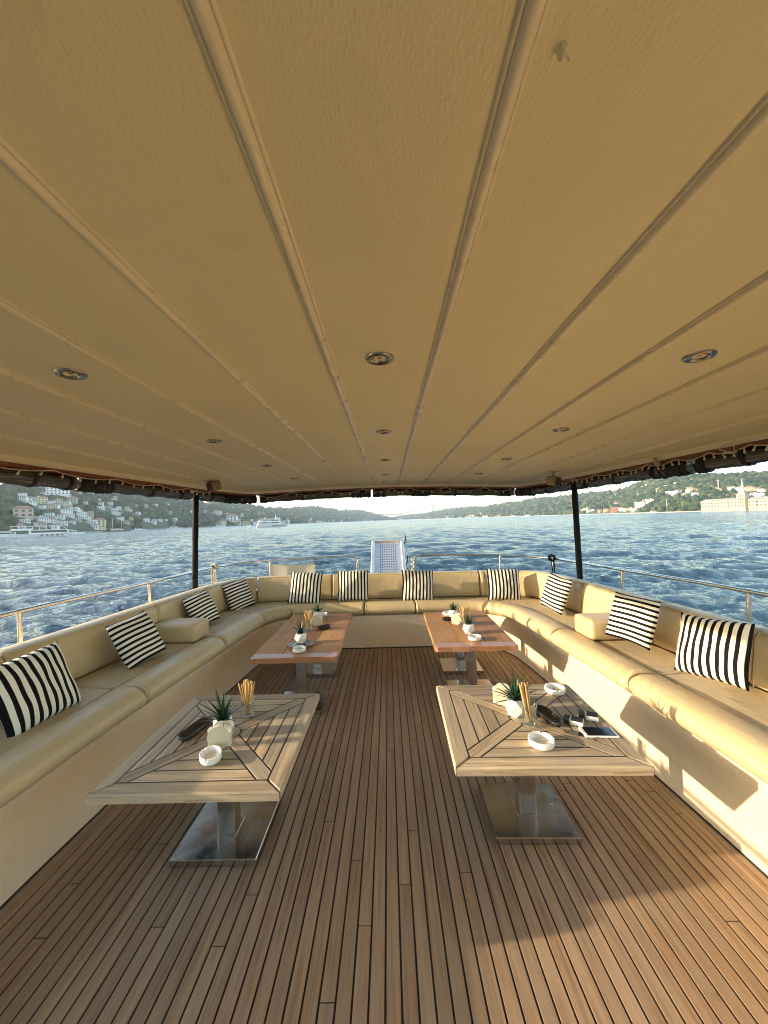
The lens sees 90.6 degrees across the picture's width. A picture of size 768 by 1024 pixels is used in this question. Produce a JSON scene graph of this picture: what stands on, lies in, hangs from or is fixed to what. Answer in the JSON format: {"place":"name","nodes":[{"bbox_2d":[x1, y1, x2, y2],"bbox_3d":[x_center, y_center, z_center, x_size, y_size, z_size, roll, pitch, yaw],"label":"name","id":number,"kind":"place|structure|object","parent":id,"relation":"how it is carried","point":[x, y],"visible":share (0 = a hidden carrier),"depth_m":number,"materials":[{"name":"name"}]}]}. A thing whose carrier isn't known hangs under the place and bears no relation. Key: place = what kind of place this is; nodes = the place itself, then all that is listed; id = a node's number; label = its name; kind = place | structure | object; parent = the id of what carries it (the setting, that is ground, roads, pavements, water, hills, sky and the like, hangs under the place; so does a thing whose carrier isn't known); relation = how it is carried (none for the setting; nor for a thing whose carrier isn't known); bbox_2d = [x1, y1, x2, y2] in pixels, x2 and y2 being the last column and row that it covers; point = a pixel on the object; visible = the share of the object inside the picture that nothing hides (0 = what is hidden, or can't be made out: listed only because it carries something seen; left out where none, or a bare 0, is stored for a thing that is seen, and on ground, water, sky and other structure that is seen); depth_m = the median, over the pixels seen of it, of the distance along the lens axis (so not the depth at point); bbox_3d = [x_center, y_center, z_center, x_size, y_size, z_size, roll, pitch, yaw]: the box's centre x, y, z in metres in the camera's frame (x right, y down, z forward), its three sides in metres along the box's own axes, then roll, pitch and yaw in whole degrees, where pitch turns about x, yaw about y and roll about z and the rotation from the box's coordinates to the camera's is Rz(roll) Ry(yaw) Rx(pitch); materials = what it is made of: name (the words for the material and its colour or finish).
{"place":"outdoors","nodes":[
{"label":"outdoors","id":0,"kind":"place"},
{"bbox_2d":[10,492,373,533],"bbox_3d":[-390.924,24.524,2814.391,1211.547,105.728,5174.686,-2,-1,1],"label":"hillside","id":1,"kind":"structure","parent":0,"point":[83,526],"depth_m":588.19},
{"bbox_2d":[12,506,33,519],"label":"house","id":2,"kind":"structure","parent":1,"relation":"on","point":[26,512],"depth_m":406.96,"materials":[{"name":"concrete"}]},
{"bbox_2d":[46,487,69,496],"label":"house","id":3,"kind":"structure","parent":1,"relation":"on","point":[53,491],"depth_m":638.21,"materials":[{"name":"white concrete"}]},
{"bbox_2d":[93,518,105,529],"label":"house","id":4,"kind":"structure","parent":1,"relation":"on","point":[102,523],"depth_m":506.02,"materials":[{"name":"concrete"}]},
{"bbox_2d":[0,483,398,531],"bbox_3d":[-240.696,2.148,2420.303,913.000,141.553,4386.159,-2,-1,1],"label":"woodland","id":5,"kind":"object","parent":1,"relation":"on","point":[183,515],"visible":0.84,"depth_m":901.92,"materials":[{"name":"green plant"}]},
{"bbox_2d":[0,647,767,1023],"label":"deck","id":6,"kind":"structure","parent":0,"point":[386,879],"depth_m":1.53,"materials":[{"name":"brown wood"}]},
{"bbox_2d":[85,693,319,867],"bbox_3d":[-0.785,1.371,1.924,0.776,0.501,0.864,-2,-1,1],"label":"slatted table","id":7,"kind":"object","parent":6,"relation":"on","point":[238,788],"visible":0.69,"depth_m":1.77,"materials":[{"name":"brown wood"}]},
{"bbox_2d":[177,716,212,741],"bbox_3d":[-0.964,1.112,1.948,0.075,0.026,0.215,-2,-2,13],"label":"oval tray","id":8,"kind":"object","parent":7,"relation":"on","point":[193,730],"visible":0.92,"depth_m":1.95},
{"bbox_2d":[199,745,221,766],"bbox_3d":[-0.779,1.097,1.709,0.093,0.034,0.116,-1,-2,-31],"label":"ashtray","id":9,"kind":"object","parent":7,"relation":"on","point":[211,755],"visible":1,"depth_m":1.71,"materials":[{"name":"white ceramic"}]},
{"bbox_2d":[207,721,232,748],"bbox_3d":[-0.782,1.065,1.817,0.104,0.104,0.056,-1,-1,-6],"label":"napkin holder","id":10,"kind":"object","parent":7,"relation":"on","point":[219,736],"visible":0.84,"depth_m":1.79,"materials":[{"name":"beige ceramic"}]},
{"bbox_2d":[208,724,231,746],"bbox_3d":[-0.782,1.068,1.817,0.105,0.092,0.042,-1,-1,-6],"label":"napkin stack","id":11,"kind":"object","parent":10,"relation":"in","point":[228,727],"visible":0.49,"depth_m":1.81,"materials":[{"name":"white paper"}]},
{"bbox_2d":[197,688,249,726],"bbox_3d":[-0.813,1.020,1.925,0.246,0.201,0.267,-2,-1,11],"label":"potted plant","id":12,"kind":"object","parent":7,"relation":"on","point":[223,713],"visible":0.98,"depth_m":1.91,"materials":[{"name":"green plant"}]},
{"bbox_2d":[250,613,352,714],"bbox_3d":[-0.705,1.415,3.692,0.695,0.500,1.428,-2,-1,0],"label":"hardwood table","id":13,"kind":"object","parent":6,"relation":"on","point":[319,657],"visible":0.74,"depth_m":3.36,"materials":[{"name":"wood"}]},
{"bbox_2d":[292,645,305,652],"bbox_3d":[-0.699,1.133,3.135,0.110,0.032,0.110,-3,-2,45],"label":"ashtray","id":14,"kind":"object","parent":13,"relation":"on","point":[299,649],"visible":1,"depth_m":3.12,"materials":[{"name":"white ceramic"}]},
{"bbox_2d":[288,639,313,647],"bbox_3d":[-0.720,1.146,3.295,0.226,0.014,0.226,-2,-1,1],"label":"plate","id":15,"kind":"object","parent":13,"relation":"on","point":[307,643],"visible":0.69,"depth_m":3.30,"materials":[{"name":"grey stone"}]},
{"bbox_2d":[292,621,312,643],"bbox_3d":[-0.724,1.056,3.350,0.197,0.185,0.204,-3,-2,43],"label":"potted plant","id":16,"kind":"object","parent":15,"relation":"on","point":[300,637],"visible":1,"depth_m":3.32,"materials":[{"name":"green plant"}]},
{"bbox_2d":[312,615,322,625],"bbox_3d":[-0.688,1.116,3.915,0.104,0.104,0.056,-1,-1,-5],"label":"napkin holder","id":17,"kind":"object","parent":13,"relation":"on","point":[317,620],"visible":0.98,"depth_m":3.89,"materials":[{"name":"beige ceramic"}]},
{"bbox_2d":[311,602,325,616],"bbox_3d":[-0.730,1.084,4.197,0.244,0.184,0.213,-2,-1,9],"label":"potted plant","id":18,"kind":"object","parent":13,"relation":"on","point":[317,611],"visible":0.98,"depth_m":4.16,"materials":[{"name":"green plant"}]},
{"bbox_2d":[0,612,767,909],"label":"settee base","id":19,"kind":"object","parent":6,"relation":"on","point":[47,819],"visible":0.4,"depth_m":2.10,"materials":[{"name":"beige plastic"}]},
{"bbox_2d":[0,686,146,808],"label":"seat cushion","id":20,"kind":"object","parent":19,"relation":"on","point":[30,757],"visible":0.91,"depth_m":1.90,"materials":[{"name":"leather"}]},
{"bbox_2d":[0,641,81,737],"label":"throw pillow","id":21,"kind":"object","parent":20,"relation":"on","point":[38,686],"visible":0.98,"depth_m":2.03,"materials":[{"name":"fabric"}]},
{"bbox_2d":[75,637,225,705],"bbox_3d":[-1.772,1.197,2.969,0.655,0.157,1.081,-2,-1,4],"label":"seat cushion","id":22,"kind":"object","parent":19,"relation":"on","point":[161,672],"visible":0.76,"depth_m":2.75,"materials":[{"name":"leather"}]},
{"bbox_2d":[105,610,165,669],"bbox_3d":[-1.912,0.981,2.948,0.159,0.369,0.381,-30,0,9],"label":"throw pillow","id":23,"kind":"object","parent":22,"relation":"on","point":[136,640],"visible":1,"depth_m":2.87,"materials":[{"name":"fabric"}]},
{"bbox_2d":[154,618,208,642],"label":"armrest block","id":24,"kind":"structure","parent":22,"relation":"on","point":[181,630],"depth_m":3.34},
{"bbox_2d":[201,611,264,650],"bbox_3d":[-1.683,1.220,4.020,0.665,0.156,1.137,-2,-1,6],"label":"seat cushion","id":25,"kind":"object","parent":19,"relation":"on","point":[229,628],"visible":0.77,"depth_m":3.90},
{"bbox_2d":[183,590,219,622],"bbox_3d":[-1.900,1.016,3.970,0.144,0.349,0.361,-28,-1,11],"label":"throw pillow","id":26,"kind":"object","parent":25,"relation":"on","point":[200,605],"visible":0.81,"depth_m":3.91,"materials":[{"name":"fabric"}]},
{"bbox_2d":[226,603,290,625],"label":"seat cushion","id":27,"kind":"object","parent":19,"relation":"on","point":[269,613],"visible":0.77,"depth_m":4.52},
{"bbox_2d":[222,577,254,610],"bbox_3d":[-1.821,1.043,4.774,0.152,0.379,0.391,-24,-2,22],"label":"throw pillow","id":28,"kind":"object","parent":27,"relation":"on","point":[238,594],"visible":0.98,"depth_m":4.70,"materials":[{"name":"fabric"}]},
{"bbox_2d":[261,600,366,617],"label":"seat cushion","id":29,"kind":"object","parent":19,"relation":"on","point":[354,607],"visible":0.73,"depth_m":4.65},
{"bbox_2d":[287,572,322,603],"bbox_3d":[-1.012,0.980,4.886,0.420,0.408,0.144,2,-18,2],"label":"throw pillow","id":30,"kind":"object","parent":29,"relation":"on","point":[305,587],"visible":0.98,"depth_m":4.83,"materials":[{"name":"fabric"}]},
{"bbox_2d":[337,570,368,601],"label":"throw pillow","id":31,"kind":"object","parent":29,"relation":"on","point":[352,585],"visible":1,"depth_m":4.87,"materials":[{"name":"fabric"}]},
{"bbox_2d":[364,598,415,614],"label":"seat cushion","id":32,"kind":"object","parent":19,"relation":"on","point":[383,606],"visible":0.92,"depth_m":4.64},
{"bbox_2d":[413,596,500,613],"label":"seat cushion","id":33,"kind":"object","parent":19,"relation":"on","point":[443,604],"visible":0.71,"depth_m":4.63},
{"bbox_2d":[401,570,432,600],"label":"throw pillow","id":34,"kind":"object","parent":33,"relation":"on","point":[417,585],"visible":0.98,"depth_m":4.87,"materials":[{"name":"fabric"}]},
{"bbox_2d":[484,596,577,642],"bbox_3d":[1.703,1.133,4.188,0.820,0.161,1.528,-1,-2,-13],"label":"seat cushion","id":35,"kind":"object","parent":19,"relation":"on","point":[536,616],"visible":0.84,"depth_m":4.04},
{"bbox_2d":[486,569,520,599],"bbox_3d":[1.522,0.926,4.843,0.416,0.403,0.167,0,-16,5],"label":"throw pillow","id":36,"kind":"object","parent":35,"relation":"on","point":[503,584],"visible":0.99,"depth_m":4.79,"materials":[{"name":"fabric"}]},
{"bbox_2d":[478,570,593,612],"bbox_3d":[1.914,0.935,4.749,0.637,0.332,1.606,0,-2,-37],"label":"backrest cushion","id":37,"kind":"object","parent":35,"relation":"on","point":[531,583],"visible":0.56,"depth_m":4.84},
{"bbox_2d":[541,573,571,614],"bbox_3d":[1.858,0.877,4.113,0.171,0.379,0.390,17,0,-9],"label":"throw pillow","id":38,"kind":"object","parent":35,"relation":"on","point":[555,594],"visible":1,"depth_m":4.01,"materials":[{"name":"fabric"}]},
{"bbox_2d":[550,629,684,693],"bbox_3d":[1.817,1.098,2.940,0.660,0.160,1.062,-1,-1,-3],"label":"seat cushion","id":39,"kind":"object","parent":19,"relation":"on","point":[622,663],"visible":0.77,"depth_m":2.77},
{"bbox_2d":[575,612,619,639],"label":"armrest block","id":40,"kind":"structure","parent":39,"relation":"on","point":[592,626],"depth_m":3.14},
{"bbox_2d":[605,591,660,650],"bbox_3d":[1.893,0.820,2.906,0.168,0.360,0.370,18,-5,-18],"label":"throw pillow","id":41,"kind":"object","parent":39,"relation":"on","point":[632,619],"visible":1,"depth_m":2.83,"materials":[{"name":"fabric"}]},
{"bbox_2d":[629,673,767,783],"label":"seat cushion","id":42,"kind":"object","parent":19,"relation":"on","point":[729,721],"visible":0.94,"depth_m":1.97,"materials":[{"name":"leather"}]},
{"bbox_2d":[674,612,754,690],"bbox_3d":[1.887,0.784,2.187,0.153,0.355,0.366,18,-10,-20],"label":"throw pillow","id":43,"kind":"object","parent":42,"relation":"on","point":[718,650],"visible":1,"depth_m":2.12,"materials":[{"name":"fabric"}]},
{"bbox_2d":[423,611,517,685],"bbox_3d":[0.789,1.376,3.744,0.695,0.500,1.227,-2,-1,1],"label":"hardwood table","id":44,"kind":"object","parent":6,"relation":"on","point":[447,636],"visible":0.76,"depth_m":3.50,"materials":[{"name":"wood"}]},
{"bbox_2d":[448,602,458,616],"bbox_3d":[0.752,1.042,4.081,0.207,0.183,0.223,-2,-2,12],"label":"potted plant","id":45,"kind":"object","parent":44,"relation":"on","point":[452,610],"visible":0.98,"depth_m":4.06,"materials":[{"name":"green plant"}]},
{"bbox_2d":[451,613,462,624],"bbox_3d":[0.735,1.076,3.828,0.104,0.104,0.056,-2,-2,29],"label":"napkin holder","id":46,"kind":"object","parent":44,"relation":"on","point":[455,618],"visible":0.92,"depth_m":3.81,"materials":[{"name":"beige ceramic"}]},
{"bbox_2d":[459,613,477,633],"bbox_3d":[0.769,1.025,3.517,0.224,0.188,0.245,-2,-2,17],"label":"potted plant","id":47,"kind":"object","parent":44,"relation":"on","point":[468,626],"visible":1,"depth_m":3.48,"materials":[{"name":"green plant"}]},
{"bbox_2d":[436,684,653,844],"bbox_3d":[0.736,1.332,1.995,0.824,0.501,0.810,-2,-1,2],"label":"slatted table","id":48,"kind":"object","parent":6,"relation":"on","point":[486,735],"visible":0.78,"depth_m":1.86,"materials":[{"name":"brown wood"}]},
{"bbox_2d":[493,683,508,705],"bbox_3d":[0.674,1.034,2.159,0.104,0.104,0.056,-2,-2,21],"label":"napkin holder","id":49,"kind":"object","parent":48,"relation":"on","point":[498,698],"visible":0.59,"depth_m":2.14,"materials":[{"name":"paper"}]},
{"bbox_2d":[488,668,542,717],"bbox_3d":[0.701,0.979,2.037,0.296,0.208,0.266,-2,-2,32],"label":"potted plant","id":50,"kind":"object","parent":48,"relation":"on","point":[514,704],"visible":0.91,"depth_m":2.01,"materials":[{"name":"green plant"}]},
{"bbox_2d":[528,731,554,750],"bbox_3d":[0.727,1.059,1.756,0.116,0.032,0.116,0,-2,-38],"label":"ashtray","id":51,"kind":"object","parent":48,"relation":"on","point":[540,741],"visible":1,"depth_m":1.76,"materials":[{"name":"white ceramic"}]},
{"bbox_2d":[533,704,562,726],"bbox_3d":[0.855,1.064,1.982,0.075,0.026,0.200,-1,-2,-11],"label":"oval tray","id":52,"kind":"object","parent":48,"relation":"on","point":[548,716],"visible":0.98,"depth_m":1.98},
{"bbox_2d":[544,683,565,695],"bbox_3d":[1.026,1.064,2.281,0.116,0.032,0.116,-1,-2,-22],"label":"ashtray","id":53,"kind":"object","parent":48,"relation":"on","point":[548,687],"visible":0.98,"depth_m":2.27,"materials":[{"name":"white ceramic"}]},
{"bbox_2d":[563,714,583,726],"bbox_3d":[0.964,1.062,1.933,0.090,0.023,0.056,-2,-2,32],"label":"cigarette pack","id":54,"kind":"object","parent":48,"relation":"on","point":[573,720],"visible":1,"depth_m":1.92,"materials":[{"name":"white cardboard"}]},
{"bbox_2d":[579,710,598,721],"bbox_3d":[1.064,1.060,1.977,0.090,0.023,0.056,-2,-2,26],"label":"cigarette pack","id":55,"kind":"object","parent":48,"relation":"on","point":[589,715],"visible":0.96,"depth_m":1.96,"materials":[{"name":"white cardboard"}]},
{"bbox_2d":[578,727,619,737],"bbox_3d":[1.034,1.063,1.832,0.158,0.011,0.084,-2,-1,4],"label":"tablet","id":56,"kind":"object","parent":48,"relation":"on","point":[598,732],"visible":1,"depth_m":1.82,"materials":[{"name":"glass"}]},
{"bbox_3d":[0.736,1.025,1.924,0.076,0.107,0.076,-2,-1,1],"label":"drinking glass","id":57,"kind":"object","parent":48,"relation":"on","visible":0},
{"bbox_2d":[519,682,531,721],"bbox_3d":[0.719,0.965,1.937,0.058,0.192,0.045,-2,-1,1],"label":"straw bundle","id":58,"kind":"object","parent":57,"relation":"in","point":[525,699],"visible":1,"depth_m":1.92,"materials":[{"name":"wood"}]},
{"bbox_2d":[0,510,767,648],"bbox_3d":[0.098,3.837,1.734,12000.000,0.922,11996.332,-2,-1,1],"label":"water","id":59,"kind":"structure","parent":0,"point":[729,548],"depth_m":40.20,"materials":[{"name":"blue liquid"}]},
{"bbox_2d":[8,525,71,537],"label":"tour boat","id":60,"kind":"object","parent":59,"relation":"on","point":[52,532],"visible":0.93,"depth_m":242.83,"materials":[{"name":"white paint"}]},
{"bbox_2d":[256,515,286,526],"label":"passenger ferry","id":61,"kind":"object","parent":59,"relation":"on","point":[274,522],"visible":0.97,"depth_m":447.20,"materials":[{"name":"white paint"}]},
{"bbox_2d":[339,505,445,514],"bbox_3d":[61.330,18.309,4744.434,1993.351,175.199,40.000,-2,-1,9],"label":"suspension bridge","id":62,"kind":"structure","parent":59,"relation":"on","point":[406,512],"depth_m":4692.31,"materials":[{"name":"grey paint"}]},
{"bbox_2d":[74,589,767,692],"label":"hull","id":63,"kind":"object","parent":59,"relation":"on","point":[750,684],"depth_m":4.60,"materials":[{"name":"white paint"}]},
{"bbox_2d":[0,604,158,678],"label":"backrest cushion","id":64,"kind":"object","parent":63,"relation":"attached to","point":[87,647],"visible":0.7,"depth_m":2.71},
{"bbox_2d":[143,588,207,621],"bbox_3d":[-2.132,1.023,3.933,0.248,0.332,0.847,-2,-1,5],"label":"backrest cushion","id":65,"kind":"object","parent":63,"relation":"attached to","point":[172,606],"visible":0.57,"depth_m":3.75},
{"bbox_2d":[0,555,358,642],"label":"guard rail","id":66,"kind":"object","parent":63,"relation":"on","point":[19,612],"visible":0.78,"depth_m":3.51,"materials":[{"name":"metal"}]},
{"bbox_2d":[271,558,314,575],"bbox_3d":[-1.455,0.940,6.013,0.720,0.398,0.068,-2,-1,1],"label":"hanging canvas","id":67,"kind":"object","parent":66,"relation":"hanging from","point":[279,570],"visible":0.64,"depth_m":6.03,"materials":[{"name":"fabric"}]},
{"bbox_2d":[192,488,198,588],"bbox_3d":[-2.316,0.382,4.635,0.123,1.461,0.120,-2,-1,1],"label":"awning post","id":68,"kind":"object","parent":63,"relation":"on","point":[195,513],"visible":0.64,"depth_m":4.61,"materials":[{"name":"metal"}]},
{"bbox_2d":[199,577,256,611],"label":"backrest cushion","id":69,"kind":"object","parent":63,"relation":"attached to","point":[216,593],"visible":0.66,"depth_m":4.60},
{"bbox_2d":[257,574,332,601],"bbox_3d":[-1.219,1.031,5.189,1.051,0.332,0.272,-1,-1,-3],"label":"backrest cushion","id":70,"kind":"object","parent":63,"relation":"attached to","point":[272,588],"visible":0.67,"depth_m":5.09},
{"bbox_2d":[332,572,401,598],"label":"backrest cushion","id":71,"kind":"object","parent":63,"relation":"attached to","point":[385,585],"visible":0.49,"depth_m":5.11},
{"bbox_2d":[371,535,409,572],"bbox_3d":[0.126,0.922,6.379,0.705,0.206,1.663,-2,31,1],"label":"gangway","id":72,"kind":"object","parent":63,"relation":"attached to","point":[387,556],"visible":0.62,"depth_m":6.71,"materials":[{"name":"metal"}]},
{"bbox_2d":[433,570,479,596],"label":"backrest cushion","id":73,"kind":"object","parent":63,"relation":"attached to","point":[454,583],"visible":0.62,"depth_m":5.09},
{"bbox_2d":[571,478,582,579],"bbox_3d":[2.349,0.255,4.592,0.123,1.461,0.120,-2,-1,1],"label":"awning post","id":74,"kind":"object","parent":63,"relation":"on","point":[577,535],"visible":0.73,"depth_m":4.57,"materials":[{"name":"metal"}]},
{"bbox_2d":[0,431,767,495],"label":"canopy roof","id":75,"kind":"structure","parent":74,"relation":"on","point":[11,461],"depth_m":3.54,"materials":[{"name":"fabric"}]},
{"bbox_2d":[0,467,78,489],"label":"rolled curtain","id":76,"kind":"object","parent":75,"relation":"hanging from","point":[32,479],"visible":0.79,"depth_m":2.68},
{"bbox_2d":[0,467,210,495],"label":"string lights","id":77,"kind":"object","parent":75,"relation":"attached to","point":[62,476],"visible":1,"depth_m":3.16,"materials":[{"name":"black plastic"}]},
{"bbox_2d":[73,476,192,499],"bbox_3d":[-2.412,-0.234,3.809,0.135,0.183,1.556,-2,-1,5],"label":"rolled curtain","id":78,"kind":"object","parent":75,"relation":"hanging from","point":[98,487],"visible":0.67,"depth_m":3.54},
{"bbox_2d":[190,491,256,503],"bbox_3d":[-2.221,-0.216,5.301,0.232,0.186,1.331,-2,-2,16],"label":"rolled curtain","id":79,"kind":"object","parent":75,"relation":"hanging from","point":[224,498],"visible":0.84,"depth_m":5.35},
{"bbox_2d":[259,490,370,502],"bbox_3d":[-1.083,-0.265,6.009,1.759,0.224,0.194,-1,-1,-4],"label":"rolled curtain","id":80,"kind":"object","parent":75,"relation":"hanging from","point":[324,495],"visible":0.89,"depth_m":5.98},
{"bbox_2d":[0,0,767,491],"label":"ceiling","id":81,"kind":"structure","parent":75,"relation":"attached to","point":[250,234],"depth_m":0.76,"materials":[{"name":"fabric"}]},
{"bbox_2d":[52,368,87,379],"bbox_3d":[-1.122,-0.504,1.359,0.100,0.036,0.100,-3,-1,0],"label":"downlight","id":82,"kind":"object","parent":81,"relation":"attached to","point":[59,373],"visible":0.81,"depth_m":1.35,"materials":[{"name":"silver metal"}]},
{"bbox_2d":[206,480,221,490],"bbox_3d":[-1.960,-0.300,4.376,0.130,0.123,0.132,-3,-2,35],"label":"speaker","id":83,"kind":"object","parent":81,"relation":"attached to","point":[214,485],"visible":0.99,"depth_m":4.33},
{"bbox_2d":[365,352,393,365],"bbox_3d":[-0.016,-0.551,1.340,0.100,0.036,0.100,-2,-1,1],"label":"downlight","id":84,"kind":"object","parent":81,"relation":"attached to","point":[372,361],"visible":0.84,"depth_m":1.33,"materials":[{"name":"silver metal"}]},
{"bbox_2d":[546,471,561,485],"bbox_3d":[1.937,-0.381,4.340,0.130,0.176,0.132,-1,-2,-34],"label":"speaker","id":85,"kind":"object","parent":81,"relation":"attached to","point":[553,480],"visible":0.98,"depth_m":4.30},
{"bbox_2d":[556,41,569,62],"bbox_3d":[0.220,-0.565,0.469,0.014,0.017,0.016,-3,-2,42],"label":"ceiling stain","id":86,"kind":"object","parent":81,"relation":"attached to","point":[561,50],"visible":1,"depth_m":0.47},
{"bbox_2d":[681,349,717,362],"bbox_3d":[1.118,-0.563,1.349,0.100,0.037,0.100,0,-1,1],"label":"downlight","id":87,"kind":"object","parent":81,"relation":"attached to","point":[711,353],"visible":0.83,"depth_m":1.34,"materials":[{"name":"silver metal"}]},
{"bbox_2d":[255,487,512,499],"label":"string lights","id":88,"kind":"object","parent":75,"relation":"attached to","point":[388,490],"visible":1,"depth_m":5.94,"materials":[{"name":"black plastic"}]},
{"bbox_2d":[373,488,514,496],"bbox_3d":[0.931,-0.322,5.990,2.226,0.227,0.210,-2,-1,4],"label":"rolled curtain","id":89,"kind":"object","parent":75,"relation":"hanging from","point":[451,492],"visible":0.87,"depth_m":5.97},
{"bbox_2d":[515,481,578,495],"bbox_3d":[2.238,-0.335,5.248,0.218,0.184,1.308,-1,-2,-14],"label":"rolled curtain","id":90,"kind":"object","parent":75,"relation":"hanging from","point":[540,490],"visible":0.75,"depth_m":5.34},
{"bbox_2d":[576,459,696,488],"bbox_3d":[2.394,-0.364,3.765,0.139,0.185,1.556,-1,-1,-4],"label":"rolled curtain","id":91,"kind":"object","parent":75,"relation":"hanging from","point":[683,468],"visible":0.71,"depth_m":3.48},
{"bbox_2d":[561,444,767,485],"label":"string lights","id":92,"kind":"object","parent":75,"relation":"attached to","point":[724,456],"visible":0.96,"depth_m":3.05,"materials":[{"name":"black plastic"}]},
{"bbox_2d":[692,446,767,473],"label":"rolled curtain","id":93,"kind":"object","parent":75,"relation":"hanging from","point":[749,457],"visible":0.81,"depth_m":2.64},
{"bbox_2d":[413,554,767,622],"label":"guard rail","id":94,"kind":"object","parent":63,"relation":"on","point":[748,592],"visible":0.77,"depth_m":3.52,"materials":[{"name":"metal"}]},
{"bbox_2d":[581,583,670,642],"bbox_3d":[2.208,0.895,3.519,0.251,0.332,0.989,-1,-1,-3],"label":"backrest cushion","id":95,"kind":"object","parent":63,"relation":"attached to","point":[597,598],"visible":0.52,"depth_m":3.72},
{"bbox_2d":[653,602,767,682],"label":"backrest cushion","id":96,"kind":"object","parent":63,"relation":"attached to","point":[667,631],"visible":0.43,"depth_m":2.82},
{"bbox_2d":[751,630,767,690],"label":"backrest cushion","id":97,"kind":"object","parent":63,"relation":"attached to","point":[760,672],"visible":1,"depth_m":2.20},
{"bbox_2d":[0,462,767,516],"label":"sky","id":98,"kind":"structure","parent":0,"point":[390,504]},
{"bbox_2d":[406,511,700,519],"bbox_3d":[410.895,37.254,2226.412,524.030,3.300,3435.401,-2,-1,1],"label":"quay","id":99,"kind":"structure","parent":0,"point":[590,514],"depth_m":1030.04,"materials":[{"name":"concrete"}]},
{"bbox_2d":[418,489,764,518],"bbox_3d":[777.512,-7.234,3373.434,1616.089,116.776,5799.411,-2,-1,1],"label":"hillside","id":100,"kind":"structure","parent":0,"point":[627,511],"depth_m":967.58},
{"bbox_2d":[392,470,767,519],"bbox_3d":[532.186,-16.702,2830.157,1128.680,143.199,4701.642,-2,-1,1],"label":"woodland","id":101,"kind":"object","parent":100,"relation":"on","point":[626,497],"visible":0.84,"depth_m":1125.73,"materials":[{"name":"green plant"}]},
{"bbox_2d":[701,480,767,511],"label":"academy building","id":102,"kind":"structure","parent":100,"relation":"on","point":[742,501],"depth_m":586.25,"materials":[{"name":"beige stone"}]},
{"bbox_3d":[-0.752,1.074,2.097,0.072,0.100,0.072,-2,-1,1],"label":"drinking glass","id":103,"kind":"object","parent":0,"visible":0},
{"bbox_2d":[238,679,254,713],"bbox_3d":[-0.760,1.021,2.099,0.098,0.170,0.085,-2,-1,1],"label":"straw bundle","id":104,"kind":"object","parent":103,"relation":"in","point":[248,691],"visible":1,"depth_m":2.10,"materials":[{"name":"wood"}]},
{"bbox_3d":[-0.735,1.115,3.740,0.072,0.100,0.072,-2,-1,1],"label":"drinking glass","id":105,"kind":"object","parent":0,"visible":0},
{"bbox_2d":[304,610,311,628],"bbox_3d":[-0.746,1.058,3.747,0.083,0.180,0.067,-2,-1,1],"label":"straw bundle","id":106,"kind":"object","parent":105,"relation":"in","point":[308,617],"visible":0.83,"depth_m":3.74,"materials":[{"name":"paper"}]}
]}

